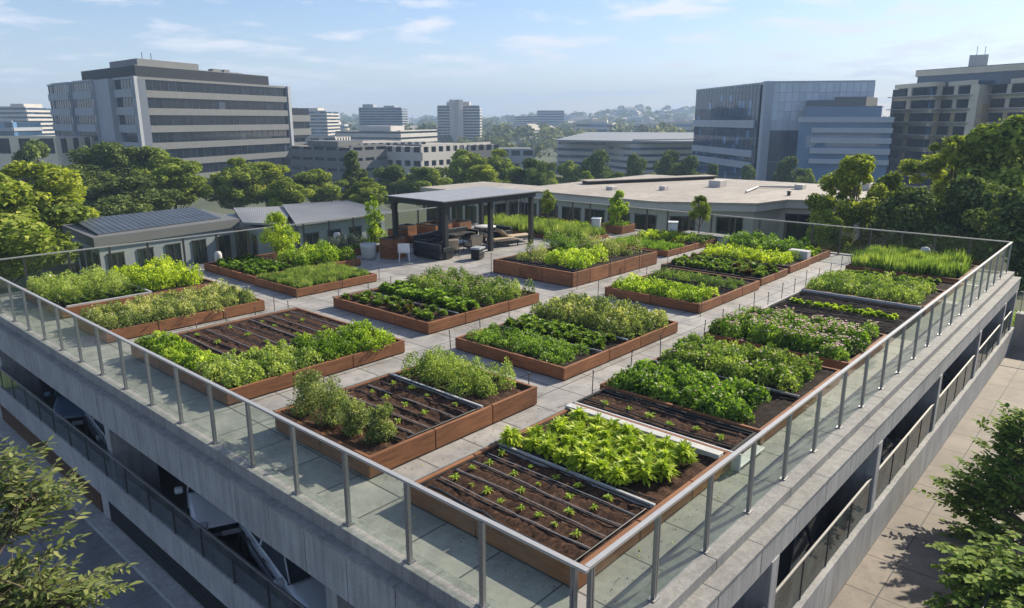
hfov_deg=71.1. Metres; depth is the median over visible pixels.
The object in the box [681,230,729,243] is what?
concrete planter
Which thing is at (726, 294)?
planter bed
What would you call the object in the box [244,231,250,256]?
window
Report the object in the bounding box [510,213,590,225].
flower bed
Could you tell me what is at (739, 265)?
lettuce row
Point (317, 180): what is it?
tree
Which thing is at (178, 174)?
tree
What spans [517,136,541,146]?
distant house
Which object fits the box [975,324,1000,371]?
screen balustrade
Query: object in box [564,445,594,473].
leafy plant
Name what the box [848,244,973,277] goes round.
tall grass
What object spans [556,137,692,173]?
flat building
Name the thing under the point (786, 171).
tree
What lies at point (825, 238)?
tree
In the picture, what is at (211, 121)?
office building
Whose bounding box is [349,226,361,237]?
window
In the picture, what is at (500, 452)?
seedling
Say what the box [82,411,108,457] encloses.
parked car
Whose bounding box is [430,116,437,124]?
distant block
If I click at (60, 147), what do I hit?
beige hall
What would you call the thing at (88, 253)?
window
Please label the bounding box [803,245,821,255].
vegetable row
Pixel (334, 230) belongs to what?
window
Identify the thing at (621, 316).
herb mound
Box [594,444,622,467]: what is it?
leafy plant
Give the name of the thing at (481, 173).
tree
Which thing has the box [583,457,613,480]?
leafy plant
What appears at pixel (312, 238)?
window
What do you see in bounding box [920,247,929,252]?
lantern
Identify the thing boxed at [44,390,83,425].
parked car
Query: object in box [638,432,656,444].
leafy plant
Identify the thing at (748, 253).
leafy hedge
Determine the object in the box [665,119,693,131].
distant block
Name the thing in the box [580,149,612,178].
tree
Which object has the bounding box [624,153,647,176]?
tree
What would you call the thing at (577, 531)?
seedling
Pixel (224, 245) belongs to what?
window
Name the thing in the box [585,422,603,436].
leafy plant
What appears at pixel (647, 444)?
leafy plant
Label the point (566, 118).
distant block
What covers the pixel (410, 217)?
terrain
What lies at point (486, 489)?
seedling
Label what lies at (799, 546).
parked car
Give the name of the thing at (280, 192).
tree
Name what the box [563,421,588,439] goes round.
leafy plant
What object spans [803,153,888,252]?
tree
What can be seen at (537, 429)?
leafy plant
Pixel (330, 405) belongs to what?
bush
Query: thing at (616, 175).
tree
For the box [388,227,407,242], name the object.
tall planter
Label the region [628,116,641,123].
distant block
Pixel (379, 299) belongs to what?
vegetable row
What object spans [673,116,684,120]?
distant block
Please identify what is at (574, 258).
shrub clump
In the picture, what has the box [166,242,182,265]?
window
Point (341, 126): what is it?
distant block
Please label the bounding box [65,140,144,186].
tree
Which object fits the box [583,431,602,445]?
leafy plant
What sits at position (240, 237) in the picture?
window
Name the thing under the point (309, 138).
cream building
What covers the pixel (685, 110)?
distant house
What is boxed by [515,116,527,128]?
distant tower
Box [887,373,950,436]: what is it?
parked car
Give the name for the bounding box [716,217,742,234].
window
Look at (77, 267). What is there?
window
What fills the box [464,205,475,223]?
window
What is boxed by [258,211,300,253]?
tree
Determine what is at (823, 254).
planter bed
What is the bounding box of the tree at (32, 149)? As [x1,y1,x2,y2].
[11,139,66,184]
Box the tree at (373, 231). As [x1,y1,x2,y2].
[364,195,384,240]
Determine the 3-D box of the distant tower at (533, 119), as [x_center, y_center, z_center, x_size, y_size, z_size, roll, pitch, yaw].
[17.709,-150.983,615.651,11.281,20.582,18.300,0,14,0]
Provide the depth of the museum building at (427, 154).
172.38 m
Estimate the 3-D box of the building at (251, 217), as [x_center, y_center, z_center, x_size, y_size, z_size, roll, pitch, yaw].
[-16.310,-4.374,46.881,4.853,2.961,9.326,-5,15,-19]
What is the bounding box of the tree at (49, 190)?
[0,160,101,265]
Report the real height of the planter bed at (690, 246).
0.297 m
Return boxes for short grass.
[257,260,369,287]
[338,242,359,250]
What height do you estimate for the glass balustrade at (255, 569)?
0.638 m
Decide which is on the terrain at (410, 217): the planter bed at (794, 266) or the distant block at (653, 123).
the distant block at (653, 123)
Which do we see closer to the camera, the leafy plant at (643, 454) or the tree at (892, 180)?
the leafy plant at (643, 454)
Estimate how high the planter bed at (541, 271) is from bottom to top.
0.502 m
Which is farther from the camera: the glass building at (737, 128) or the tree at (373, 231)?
the glass building at (737, 128)
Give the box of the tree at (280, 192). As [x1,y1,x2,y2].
[257,178,314,206]
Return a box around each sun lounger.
[480,232,519,247]
[495,228,527,239]
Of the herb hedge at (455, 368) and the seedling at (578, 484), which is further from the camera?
the herb hedge at (455, 368)
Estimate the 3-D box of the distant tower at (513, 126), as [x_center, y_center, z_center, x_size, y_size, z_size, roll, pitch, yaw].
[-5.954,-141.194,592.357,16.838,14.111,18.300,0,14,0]
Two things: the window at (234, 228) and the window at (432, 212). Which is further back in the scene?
the window at (432, 212)
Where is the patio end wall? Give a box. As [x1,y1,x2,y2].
[1011,291,1023,347]
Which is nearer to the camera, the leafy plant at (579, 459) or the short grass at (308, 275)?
the leafy plant at (579, 459)
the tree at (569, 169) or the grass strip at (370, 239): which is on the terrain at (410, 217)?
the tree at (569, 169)
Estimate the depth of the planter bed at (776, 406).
13.66 m
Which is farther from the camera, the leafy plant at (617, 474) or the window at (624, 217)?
the window at (624, 217)
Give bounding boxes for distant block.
[339,122,349,130]
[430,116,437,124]
[564,115,582,121]
[576,119,606,131]
[598,120,615,131]
[613,108,626,116]
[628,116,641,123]
[634,121,657,130]
[658,119,674,122]
[659,113,672,118]
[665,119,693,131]
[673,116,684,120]
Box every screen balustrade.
[774,477,872,607]
[875,403,934,500]
[935,354,975,423]
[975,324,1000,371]
[1001,310,1012,338]
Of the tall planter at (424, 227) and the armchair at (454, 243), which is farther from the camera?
the tall planter at (424, 227)
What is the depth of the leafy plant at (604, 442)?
11.32 m
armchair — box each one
[441,238,459,256]
[463,234,483,250]
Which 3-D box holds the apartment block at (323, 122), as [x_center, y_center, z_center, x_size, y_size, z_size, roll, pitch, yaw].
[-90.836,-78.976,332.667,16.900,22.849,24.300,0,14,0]
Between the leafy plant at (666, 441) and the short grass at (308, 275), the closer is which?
the leafy plant at (666, 441)
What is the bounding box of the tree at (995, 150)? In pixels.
[946,111,1023,206]
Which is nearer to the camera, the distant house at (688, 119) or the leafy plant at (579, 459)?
the leafy plant at (579, 459)
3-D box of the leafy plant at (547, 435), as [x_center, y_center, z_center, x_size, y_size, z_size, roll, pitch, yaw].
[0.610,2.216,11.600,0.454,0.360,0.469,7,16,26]
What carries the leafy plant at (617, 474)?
on the planter bed at (607, 523)
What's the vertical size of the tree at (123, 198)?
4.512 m
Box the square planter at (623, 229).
[601,222,634,233]
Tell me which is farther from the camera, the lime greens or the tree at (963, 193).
the tree at (963, 193)
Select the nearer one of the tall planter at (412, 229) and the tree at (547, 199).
the tall planter at (412, 229)
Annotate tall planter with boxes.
[379,235,405,259]
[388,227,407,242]
[398,223,416,242]
[416,220,452,233]
[448,219,471,228]
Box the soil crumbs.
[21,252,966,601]
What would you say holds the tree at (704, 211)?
in the concrete planter at (719, 237)
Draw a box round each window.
[72,241,80,274]
[78,245,86,273]
[85,248,92,274]
[92,252,99,267]
[107,251,125,268]
[137,247,155,265]
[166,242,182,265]
[192,238,207,264]
[217,235,231,259]
[234,228,237,254]
[237,227,243,256]
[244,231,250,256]
[251,233,257,255]
[305,232,319,246]
[327,229,340,242]
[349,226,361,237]
[426,206,436,222]
[451,206,462,219]
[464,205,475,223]
[484,205,486,217]
[495,203,504,216]
[509,201,517,215]
[519,202,536,215]
[540,204,557,218]
[562,206,580,220]
[584,208,604,223]
[609,212,629,221]
[634,213,656,230]
[669,216,695,232]
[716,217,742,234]
[783,213,810,244]
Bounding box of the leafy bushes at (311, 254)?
[276,239,355,265]
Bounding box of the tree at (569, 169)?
[556,159,584,183]
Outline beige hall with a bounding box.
[0,135,94,173]
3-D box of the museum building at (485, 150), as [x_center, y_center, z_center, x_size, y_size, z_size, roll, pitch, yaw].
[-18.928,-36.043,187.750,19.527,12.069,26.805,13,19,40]
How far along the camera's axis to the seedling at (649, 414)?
12.96 m
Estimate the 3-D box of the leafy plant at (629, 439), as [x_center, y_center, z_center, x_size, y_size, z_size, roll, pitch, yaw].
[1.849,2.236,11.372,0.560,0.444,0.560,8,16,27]
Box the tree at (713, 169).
[706,163,718,177]
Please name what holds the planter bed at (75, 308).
on the deck paving at (378, 505)
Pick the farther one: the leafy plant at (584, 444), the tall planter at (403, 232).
the tall planter at (403, 232)
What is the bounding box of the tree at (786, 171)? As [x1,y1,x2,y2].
[773,156,809,182]
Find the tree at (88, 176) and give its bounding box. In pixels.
[56,163,117,205]
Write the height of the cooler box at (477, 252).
0.460 m
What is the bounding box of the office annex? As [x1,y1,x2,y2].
[290,108,310,164]
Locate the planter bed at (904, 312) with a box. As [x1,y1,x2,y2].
[763,289,922,342]
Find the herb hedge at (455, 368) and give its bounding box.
[400,344,515,397]
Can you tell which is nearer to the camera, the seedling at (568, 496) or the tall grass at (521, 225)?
the seedling at (568, 496)
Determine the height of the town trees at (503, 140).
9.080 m
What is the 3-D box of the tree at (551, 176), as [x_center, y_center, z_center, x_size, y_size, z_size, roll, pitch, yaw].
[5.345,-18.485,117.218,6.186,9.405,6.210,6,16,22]
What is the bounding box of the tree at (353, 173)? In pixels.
[339,150,368,203]
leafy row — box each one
[132,330,221,369]
[466,321,590,364]
[610,235,684,249]
[612,272,718,302]
[637,228,696,240]
[685,234,713,244]
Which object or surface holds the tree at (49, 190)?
on the terrain at (410, 217)
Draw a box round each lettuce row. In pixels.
[378,279,480,311]
[503,313,616,349]
[630,235,686,244]
[671,252,778,276]
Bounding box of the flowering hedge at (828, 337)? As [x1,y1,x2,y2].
[707,305,879,360]
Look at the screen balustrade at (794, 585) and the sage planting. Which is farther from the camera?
the sage planting
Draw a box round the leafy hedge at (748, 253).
[700,241,801,264]
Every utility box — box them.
[591,217,601,227]
[668,221,677,231]
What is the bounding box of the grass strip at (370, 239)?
[358,233,418,242]
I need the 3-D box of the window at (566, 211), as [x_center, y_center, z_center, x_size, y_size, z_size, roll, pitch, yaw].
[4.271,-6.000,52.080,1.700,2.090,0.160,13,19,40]
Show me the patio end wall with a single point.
(1018, 337)
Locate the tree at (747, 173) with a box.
[741,164,756,179]
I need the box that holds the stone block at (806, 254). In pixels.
[788,248,810,259]
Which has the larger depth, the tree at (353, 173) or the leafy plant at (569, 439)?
the tree at (353, 173)
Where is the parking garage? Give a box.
[0,223,1021,607]
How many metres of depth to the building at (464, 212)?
56.39 m
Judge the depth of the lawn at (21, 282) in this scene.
41.08 m
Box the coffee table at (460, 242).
[458,239,469,248]
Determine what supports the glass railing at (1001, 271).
on the parking garage
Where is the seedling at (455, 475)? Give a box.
[448,473,459,480]
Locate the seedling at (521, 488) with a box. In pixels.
[514,486,525,493]
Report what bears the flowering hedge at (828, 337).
in the planter bed at (835, 364)
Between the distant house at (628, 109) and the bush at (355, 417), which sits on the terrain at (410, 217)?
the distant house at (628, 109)
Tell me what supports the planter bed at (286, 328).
on the deck paving at (378, 505)
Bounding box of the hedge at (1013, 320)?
[1012,310,1019,326]
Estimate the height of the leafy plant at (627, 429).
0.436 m
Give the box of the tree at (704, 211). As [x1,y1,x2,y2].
[688,195,711,232]
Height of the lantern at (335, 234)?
0.696 m
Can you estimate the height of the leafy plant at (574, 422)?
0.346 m
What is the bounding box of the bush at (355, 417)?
[333,397,370,437]
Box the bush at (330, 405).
[309,374,350,426]
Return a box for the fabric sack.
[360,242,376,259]
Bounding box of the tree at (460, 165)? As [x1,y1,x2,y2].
[434,148,482,184]
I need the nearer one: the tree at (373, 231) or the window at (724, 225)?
the tree at (373, 231)
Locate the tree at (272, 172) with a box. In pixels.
[233,161,293,206]
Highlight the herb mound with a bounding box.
[529,291,669,339]
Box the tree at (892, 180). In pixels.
[858,170,904,249]
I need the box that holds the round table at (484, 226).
[474,224,495,242]
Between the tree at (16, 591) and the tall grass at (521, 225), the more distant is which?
the tall grass at (521, 225)
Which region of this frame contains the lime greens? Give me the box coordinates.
[110,254,204,290]
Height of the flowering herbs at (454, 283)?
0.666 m
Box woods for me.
[339,104,888,141]
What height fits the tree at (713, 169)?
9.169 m
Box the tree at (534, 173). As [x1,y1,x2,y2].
[506,157,553,185]
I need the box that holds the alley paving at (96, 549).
[0,436,171,607]
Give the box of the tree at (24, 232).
[0,172,94,293]
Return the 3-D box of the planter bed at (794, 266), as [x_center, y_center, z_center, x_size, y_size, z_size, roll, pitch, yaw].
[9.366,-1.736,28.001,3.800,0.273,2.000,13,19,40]
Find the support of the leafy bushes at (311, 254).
in the planter bed at (214, 267)
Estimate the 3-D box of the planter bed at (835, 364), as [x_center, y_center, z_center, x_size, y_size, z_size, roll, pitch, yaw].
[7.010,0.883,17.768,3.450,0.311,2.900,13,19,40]
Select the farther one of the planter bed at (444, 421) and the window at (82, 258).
the window at (82, 258)
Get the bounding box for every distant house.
[516,124,541,144]
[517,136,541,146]
[569,117,586,121]
[624,107,637,113]
[631,113,641,116]
[677,107,688,114]
[686,117,694,121]
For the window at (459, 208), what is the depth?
55.12 m
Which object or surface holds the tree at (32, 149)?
on the terrain at (410, 217)
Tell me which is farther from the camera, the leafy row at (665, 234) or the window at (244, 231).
the window at (244, 231)
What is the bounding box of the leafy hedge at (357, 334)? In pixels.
[290,319,395,359]
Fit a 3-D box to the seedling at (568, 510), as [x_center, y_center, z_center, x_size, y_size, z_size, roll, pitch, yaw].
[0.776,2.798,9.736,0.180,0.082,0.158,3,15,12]
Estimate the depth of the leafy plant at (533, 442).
11.43 m
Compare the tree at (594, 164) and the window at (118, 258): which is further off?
the tree at (594, 164)
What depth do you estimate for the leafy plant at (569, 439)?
11.35 m
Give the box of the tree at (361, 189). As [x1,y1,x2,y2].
[344,177,388,206]
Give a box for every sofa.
[413,232,442,246]
[413,241,453,260]
[430,226,477,239]
[478,224,511,237]
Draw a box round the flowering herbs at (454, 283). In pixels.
[405,264,535,305]
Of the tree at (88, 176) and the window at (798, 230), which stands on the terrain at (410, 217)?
the tree at (88, 176)
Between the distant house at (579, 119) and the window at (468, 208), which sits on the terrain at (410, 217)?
the distant house at (579, 119)
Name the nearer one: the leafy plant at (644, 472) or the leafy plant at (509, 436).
the leafy plant at (644, 472)
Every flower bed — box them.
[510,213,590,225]
[519,214,601,223]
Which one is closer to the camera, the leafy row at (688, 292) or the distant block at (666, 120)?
the leafy row at (688, 292)
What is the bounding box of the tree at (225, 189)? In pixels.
[198,156,269,213]
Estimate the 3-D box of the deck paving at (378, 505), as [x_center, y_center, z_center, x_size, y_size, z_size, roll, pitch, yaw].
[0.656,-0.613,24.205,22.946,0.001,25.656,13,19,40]
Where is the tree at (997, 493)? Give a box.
[911,389,1023,607]
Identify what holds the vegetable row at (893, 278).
on the planter bed at (944, 285)
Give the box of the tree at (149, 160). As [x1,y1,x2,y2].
[111,145,190,210]
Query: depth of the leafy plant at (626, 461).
10.65 m
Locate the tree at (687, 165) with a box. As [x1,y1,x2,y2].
[675,155,705,175]
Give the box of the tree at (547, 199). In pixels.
[539,190,556,217]
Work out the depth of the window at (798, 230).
48.27 m
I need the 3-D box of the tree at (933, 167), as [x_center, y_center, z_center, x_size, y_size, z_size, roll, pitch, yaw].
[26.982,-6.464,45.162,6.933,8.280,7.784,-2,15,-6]
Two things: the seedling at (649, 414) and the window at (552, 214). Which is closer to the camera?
the seedling at (649, 414)
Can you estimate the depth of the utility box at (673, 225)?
32.99 m
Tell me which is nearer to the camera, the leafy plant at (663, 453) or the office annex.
the leafy plant at (663, 453)
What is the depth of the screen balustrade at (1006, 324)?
25.07 m
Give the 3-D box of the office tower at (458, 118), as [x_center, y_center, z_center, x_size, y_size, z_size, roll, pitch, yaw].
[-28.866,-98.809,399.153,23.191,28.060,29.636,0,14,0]
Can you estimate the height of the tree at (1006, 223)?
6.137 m
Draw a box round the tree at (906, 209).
[860,186,967,256]
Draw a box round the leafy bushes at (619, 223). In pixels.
[603,220,629,225]
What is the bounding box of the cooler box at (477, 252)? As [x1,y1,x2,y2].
[470,246,486,258]
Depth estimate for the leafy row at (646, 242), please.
30.40 m
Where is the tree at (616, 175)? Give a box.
[607,172,624,178]
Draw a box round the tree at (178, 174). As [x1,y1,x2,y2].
[138,156,213,209]
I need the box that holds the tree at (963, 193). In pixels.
[920,172,1009,246]
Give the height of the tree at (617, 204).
2.127 m
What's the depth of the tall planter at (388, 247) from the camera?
28.75 m
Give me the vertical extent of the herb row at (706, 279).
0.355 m
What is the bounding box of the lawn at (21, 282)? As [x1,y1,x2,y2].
[6,269,78,292]
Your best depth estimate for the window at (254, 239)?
43.81 m
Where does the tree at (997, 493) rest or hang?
on the patio
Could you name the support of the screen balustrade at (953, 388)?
on the parking garage
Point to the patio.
(893, 569)
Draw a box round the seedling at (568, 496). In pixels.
[564,491,575,498]
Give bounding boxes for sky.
[0,0,1023,118]
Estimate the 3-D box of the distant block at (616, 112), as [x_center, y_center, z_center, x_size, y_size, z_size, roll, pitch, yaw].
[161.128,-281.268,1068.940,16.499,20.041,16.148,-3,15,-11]
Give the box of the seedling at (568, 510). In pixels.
[563,506,573,514]
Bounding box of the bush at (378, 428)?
[360,401,398,443]
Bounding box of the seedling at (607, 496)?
[603,493,612,501]
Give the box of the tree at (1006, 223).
[951,187,1023,292]
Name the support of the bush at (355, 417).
in the planter bed at (444, 421)
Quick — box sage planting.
[79,278,256,329]
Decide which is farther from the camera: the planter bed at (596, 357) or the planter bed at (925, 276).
the planter bed at (925, 276)
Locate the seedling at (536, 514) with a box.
[533,511,545,516]
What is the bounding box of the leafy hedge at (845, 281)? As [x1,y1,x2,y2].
[805,269,937,304]
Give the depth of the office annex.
198.60 m
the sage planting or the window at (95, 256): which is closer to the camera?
the sage planting
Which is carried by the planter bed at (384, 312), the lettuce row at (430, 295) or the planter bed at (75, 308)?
the lettuce row at (430, 295)
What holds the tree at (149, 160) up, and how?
on the terrain at (410, 217)
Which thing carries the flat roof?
on the flat building at (576, 152)
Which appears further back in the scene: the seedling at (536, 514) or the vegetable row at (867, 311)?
the vegetable row at (867, 311)
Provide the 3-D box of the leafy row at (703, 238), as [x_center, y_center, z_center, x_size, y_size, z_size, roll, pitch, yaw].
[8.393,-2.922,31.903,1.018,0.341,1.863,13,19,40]
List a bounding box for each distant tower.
[495,124,514,138]
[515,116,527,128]
[527,116,539,123]
[536,110,563,124]
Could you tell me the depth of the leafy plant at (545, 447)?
11.23 m
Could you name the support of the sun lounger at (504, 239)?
on the deck paving at (378, 505)
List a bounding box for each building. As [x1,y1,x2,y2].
[47,52,293,194]
[62,207,239,276]
[225,206,297,256]
[282,200,391,248]
[288,140,387,190]
[305,136,350,144]
[310,140,425,144]
[335,126,437,142]
[386,142,489,180]
[393,144,498,164]
[420,182,533,223]
[499,147,533,173]
[514,174,872,253]
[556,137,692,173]
[558,141,608,167]
[692,80,875,181]
[795,97,895,183]
[886,47,1023,189]
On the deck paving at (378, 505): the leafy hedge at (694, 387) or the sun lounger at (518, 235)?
the sun lounger at (518, 235)
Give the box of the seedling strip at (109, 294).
[59,286,145,305]
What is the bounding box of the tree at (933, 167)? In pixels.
[895,134,977,221]
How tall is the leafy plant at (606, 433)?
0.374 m
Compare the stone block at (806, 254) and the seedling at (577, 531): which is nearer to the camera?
the seedling at (577, 531)
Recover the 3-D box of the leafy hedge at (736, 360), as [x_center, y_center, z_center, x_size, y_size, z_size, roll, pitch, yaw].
[4.913,1.141,15.581,3.237,0.578,2.098,13,19,40]
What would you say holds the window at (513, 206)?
in the building at (464, 212)
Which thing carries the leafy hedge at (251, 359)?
in the planter bed at (286, 328)
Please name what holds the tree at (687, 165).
on the terrain at (410, 217)
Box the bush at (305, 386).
[286,368,326,417]
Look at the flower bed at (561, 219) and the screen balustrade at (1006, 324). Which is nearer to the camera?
the screen balustrade at (1006, 324)
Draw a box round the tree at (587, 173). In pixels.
[577,170,593,181]
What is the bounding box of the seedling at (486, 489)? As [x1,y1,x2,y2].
[480,485,492,493]
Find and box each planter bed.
[24,276,216,318]
[77,293,264,342]
[130,306,404,405]
[204,248,360,283]
[253,265,376,297]
[273,360,536,478]
[320,242,379,255]
[332,273,538,334]
[410,402,730,588]
[455,307,677,380]
[474,227,608,241]
[493,242,656,286]
[573,388,764,471]
[600,340,840,445]
[605,268,759,313]
[607,231,716,256]
[661,256,787,285]
[697,252,810,273]
[704,329,886,375]
[763,289,922,342]
[766,249,830,263]
[802,282,945,315]
[842,269,955,296]
[845,263,977,288]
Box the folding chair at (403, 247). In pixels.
[398,243,409,261]
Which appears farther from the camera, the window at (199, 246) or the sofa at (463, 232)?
the window at (199, 246)
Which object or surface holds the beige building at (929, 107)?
on the terrain at (410, 217)
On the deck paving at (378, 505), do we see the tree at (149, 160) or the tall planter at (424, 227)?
the tall planter at (424, 227)
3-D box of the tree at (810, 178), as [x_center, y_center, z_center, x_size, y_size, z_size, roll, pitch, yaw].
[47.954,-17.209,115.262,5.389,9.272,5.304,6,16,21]
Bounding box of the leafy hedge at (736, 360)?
[659,332,822,392]
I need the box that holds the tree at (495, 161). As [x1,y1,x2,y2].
[482,148,525,183]
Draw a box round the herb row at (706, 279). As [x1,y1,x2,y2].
[650,265,744,289]
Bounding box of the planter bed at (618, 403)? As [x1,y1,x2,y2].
[573,388,764,471]
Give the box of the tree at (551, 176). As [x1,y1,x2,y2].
[544,162,560,183]
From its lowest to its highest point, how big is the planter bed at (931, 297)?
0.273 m
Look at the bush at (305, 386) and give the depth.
12.63 m
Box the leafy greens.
[216,254,293,273]
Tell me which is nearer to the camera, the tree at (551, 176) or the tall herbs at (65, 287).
the tall herbs at (65, 287)
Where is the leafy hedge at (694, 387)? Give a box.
[606,358,771,423]
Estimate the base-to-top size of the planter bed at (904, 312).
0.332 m
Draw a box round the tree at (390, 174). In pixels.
[370,164,414,209]
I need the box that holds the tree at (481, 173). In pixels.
[464,165,500,182]
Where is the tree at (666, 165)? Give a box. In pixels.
[652,149,682,175]
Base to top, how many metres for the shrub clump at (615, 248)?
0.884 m
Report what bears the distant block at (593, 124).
on the terrain at (410, 217)
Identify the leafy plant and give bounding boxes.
[498,424,523,448]
[521,433,542,452]
[524,423,543,437]
[536,437,558,460]
[539,429,560,446]
[544,416,569,437]
[551,443,571,467]
[553,414,572,426]
[555,432,582,451]
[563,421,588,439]
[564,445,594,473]
[568,406,588,426]
[570,419,586,429]
[571,436,601,457]
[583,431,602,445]
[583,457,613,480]
[585,411,606,427]
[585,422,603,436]
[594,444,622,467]
[597,437,617,450]
[599,428,618,444]
[600,418,621,435]
[602,462,631,487]
[613,443,634,460]
[613,454,637,474]
[614,432,637,452]
[616,422,643,443]
[627,457,661,487]
[630,447,657,467]
[633,435,660,455]
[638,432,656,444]
[651,455,679,481]
[654,435,676,450]
[654,445,679,468]
[672,438,699,466]
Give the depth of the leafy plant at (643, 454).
10.84 m
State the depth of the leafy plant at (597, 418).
12.20 m
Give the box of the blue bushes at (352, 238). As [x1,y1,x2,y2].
[323,232,366,246]
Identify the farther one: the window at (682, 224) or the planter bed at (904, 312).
the window at (682, 224)
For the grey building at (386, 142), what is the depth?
182.62 m
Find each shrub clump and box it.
[514,239,547,261]
[542,227,595,252]
[543,243,608,268]
[567,232,642,256]
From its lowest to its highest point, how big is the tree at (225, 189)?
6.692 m
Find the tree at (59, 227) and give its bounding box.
[52,225,72,255]
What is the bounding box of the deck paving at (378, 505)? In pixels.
[0,225,996,607]
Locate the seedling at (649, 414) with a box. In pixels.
[644,410,655,417]
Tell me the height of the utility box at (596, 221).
0.860 m
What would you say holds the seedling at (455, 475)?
on the planter bed at (607, 523)
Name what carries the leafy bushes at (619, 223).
in the square planter at (623, 229)
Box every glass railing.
[0,199,521,287]
[0,277,589,607]
[523,198,1010,254]
[585,242,1012,607]
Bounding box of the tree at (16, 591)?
[0,435,143,607]
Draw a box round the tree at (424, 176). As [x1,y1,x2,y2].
[395,166,453,207]
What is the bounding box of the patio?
[829,345,1023,607]
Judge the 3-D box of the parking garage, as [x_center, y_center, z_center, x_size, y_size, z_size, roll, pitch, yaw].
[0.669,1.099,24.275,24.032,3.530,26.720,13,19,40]
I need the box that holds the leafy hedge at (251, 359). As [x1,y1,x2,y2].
[192,338,322,387]
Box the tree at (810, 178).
[794,168,817,183]
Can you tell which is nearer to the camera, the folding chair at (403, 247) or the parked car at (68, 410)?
the parked car at (68, 410)
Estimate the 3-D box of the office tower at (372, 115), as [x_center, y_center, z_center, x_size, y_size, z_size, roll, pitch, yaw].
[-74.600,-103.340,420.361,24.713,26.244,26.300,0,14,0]
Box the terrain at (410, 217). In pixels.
[28,112,1023,309]
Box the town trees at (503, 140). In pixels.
[437,133,557,169]
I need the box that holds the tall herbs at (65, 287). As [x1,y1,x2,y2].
[26,265,134,302]
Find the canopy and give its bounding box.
[385,186,538,259]
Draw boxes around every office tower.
[358,104,408,129]
[437,100,481,142]
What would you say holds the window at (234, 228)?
in the building at (251, 217)
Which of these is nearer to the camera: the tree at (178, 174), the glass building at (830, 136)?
the tree at (178, 174)
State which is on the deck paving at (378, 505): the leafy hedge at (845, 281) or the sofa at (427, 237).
the sofa at (427, 237)
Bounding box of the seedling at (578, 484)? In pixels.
[574,482,583,487]
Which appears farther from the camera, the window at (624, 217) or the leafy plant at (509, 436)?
the window at (624, 217)
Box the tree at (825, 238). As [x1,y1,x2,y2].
[806,208,855,253]
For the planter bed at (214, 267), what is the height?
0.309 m
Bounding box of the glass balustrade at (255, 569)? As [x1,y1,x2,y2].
[0,368,306,607]
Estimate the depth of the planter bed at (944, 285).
23.44 m
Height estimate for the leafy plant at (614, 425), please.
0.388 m
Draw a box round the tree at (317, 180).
[291,168,348,202]
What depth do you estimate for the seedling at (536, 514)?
9.64 m
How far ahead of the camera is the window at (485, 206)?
54.34 m
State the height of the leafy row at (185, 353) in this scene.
0.394 m
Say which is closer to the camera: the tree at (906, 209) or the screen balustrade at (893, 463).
the screen balustrade at (893, 463)
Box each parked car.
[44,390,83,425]
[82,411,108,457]
[174,484,239,537]
[238,524,326,607]
[776,507,835,587]
[880,437,901,464]
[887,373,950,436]
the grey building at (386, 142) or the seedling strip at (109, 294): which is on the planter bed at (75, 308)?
the seedling strip at (109, 294)
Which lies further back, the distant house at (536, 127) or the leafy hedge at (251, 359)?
the distant house at (536, 127)
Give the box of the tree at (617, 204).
[606,190,629,222]
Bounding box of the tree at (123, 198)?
[82,176,184,216]
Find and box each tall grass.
[477,213,607,238]
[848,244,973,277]
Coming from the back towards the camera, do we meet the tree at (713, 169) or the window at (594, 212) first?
the tree at (713, 169)
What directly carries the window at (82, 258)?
in the building at (94, 232)
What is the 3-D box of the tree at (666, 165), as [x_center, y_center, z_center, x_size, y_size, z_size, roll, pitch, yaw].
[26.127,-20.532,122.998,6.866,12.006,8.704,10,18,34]
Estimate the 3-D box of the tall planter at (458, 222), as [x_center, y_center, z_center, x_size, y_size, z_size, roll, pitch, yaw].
[-2.685,-3.921,35.982,0.940,0.525,0.940,10,18,35]
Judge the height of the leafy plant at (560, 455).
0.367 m
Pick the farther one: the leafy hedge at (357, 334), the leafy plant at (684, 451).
the leafy hedge at (357, 334)
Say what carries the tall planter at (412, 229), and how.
on the deck paving at (378, 505)
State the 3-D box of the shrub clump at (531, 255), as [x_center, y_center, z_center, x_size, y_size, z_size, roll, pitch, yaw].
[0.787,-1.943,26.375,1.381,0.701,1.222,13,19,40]
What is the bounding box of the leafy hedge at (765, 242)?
[721,229,810,252]
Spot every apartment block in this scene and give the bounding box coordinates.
[0,104,54,135]
[0,121,43,135]
[308,108,339,135]
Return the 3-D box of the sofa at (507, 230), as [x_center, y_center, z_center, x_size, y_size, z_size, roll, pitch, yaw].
[-0.775,-3.340,33.541,1.590,0.620,0.700,13,19,40]
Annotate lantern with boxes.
[214,251,221,260]
[333,232,340,241]
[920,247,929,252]
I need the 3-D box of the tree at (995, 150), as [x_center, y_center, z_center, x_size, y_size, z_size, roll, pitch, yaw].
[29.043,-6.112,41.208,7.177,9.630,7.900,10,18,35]
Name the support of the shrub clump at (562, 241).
on the planter bed at (541, 271)
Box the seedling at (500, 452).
[498,449,504,455]
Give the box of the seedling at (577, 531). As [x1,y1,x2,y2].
[571,528,581,536]
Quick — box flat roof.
[555,132,693,142]
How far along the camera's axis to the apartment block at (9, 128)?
256.48 m
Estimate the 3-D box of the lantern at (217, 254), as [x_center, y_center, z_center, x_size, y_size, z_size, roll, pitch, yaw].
[-11.210,-1.730,27.378,0.280,0.580,0.280,13,19,40]
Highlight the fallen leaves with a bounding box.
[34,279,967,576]
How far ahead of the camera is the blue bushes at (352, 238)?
30.14 m
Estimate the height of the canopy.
2.346 m
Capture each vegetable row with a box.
[341,290,447,319]
[790,297,898,320]
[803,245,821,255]
[836,270,930,284]
[855,269,941,283]

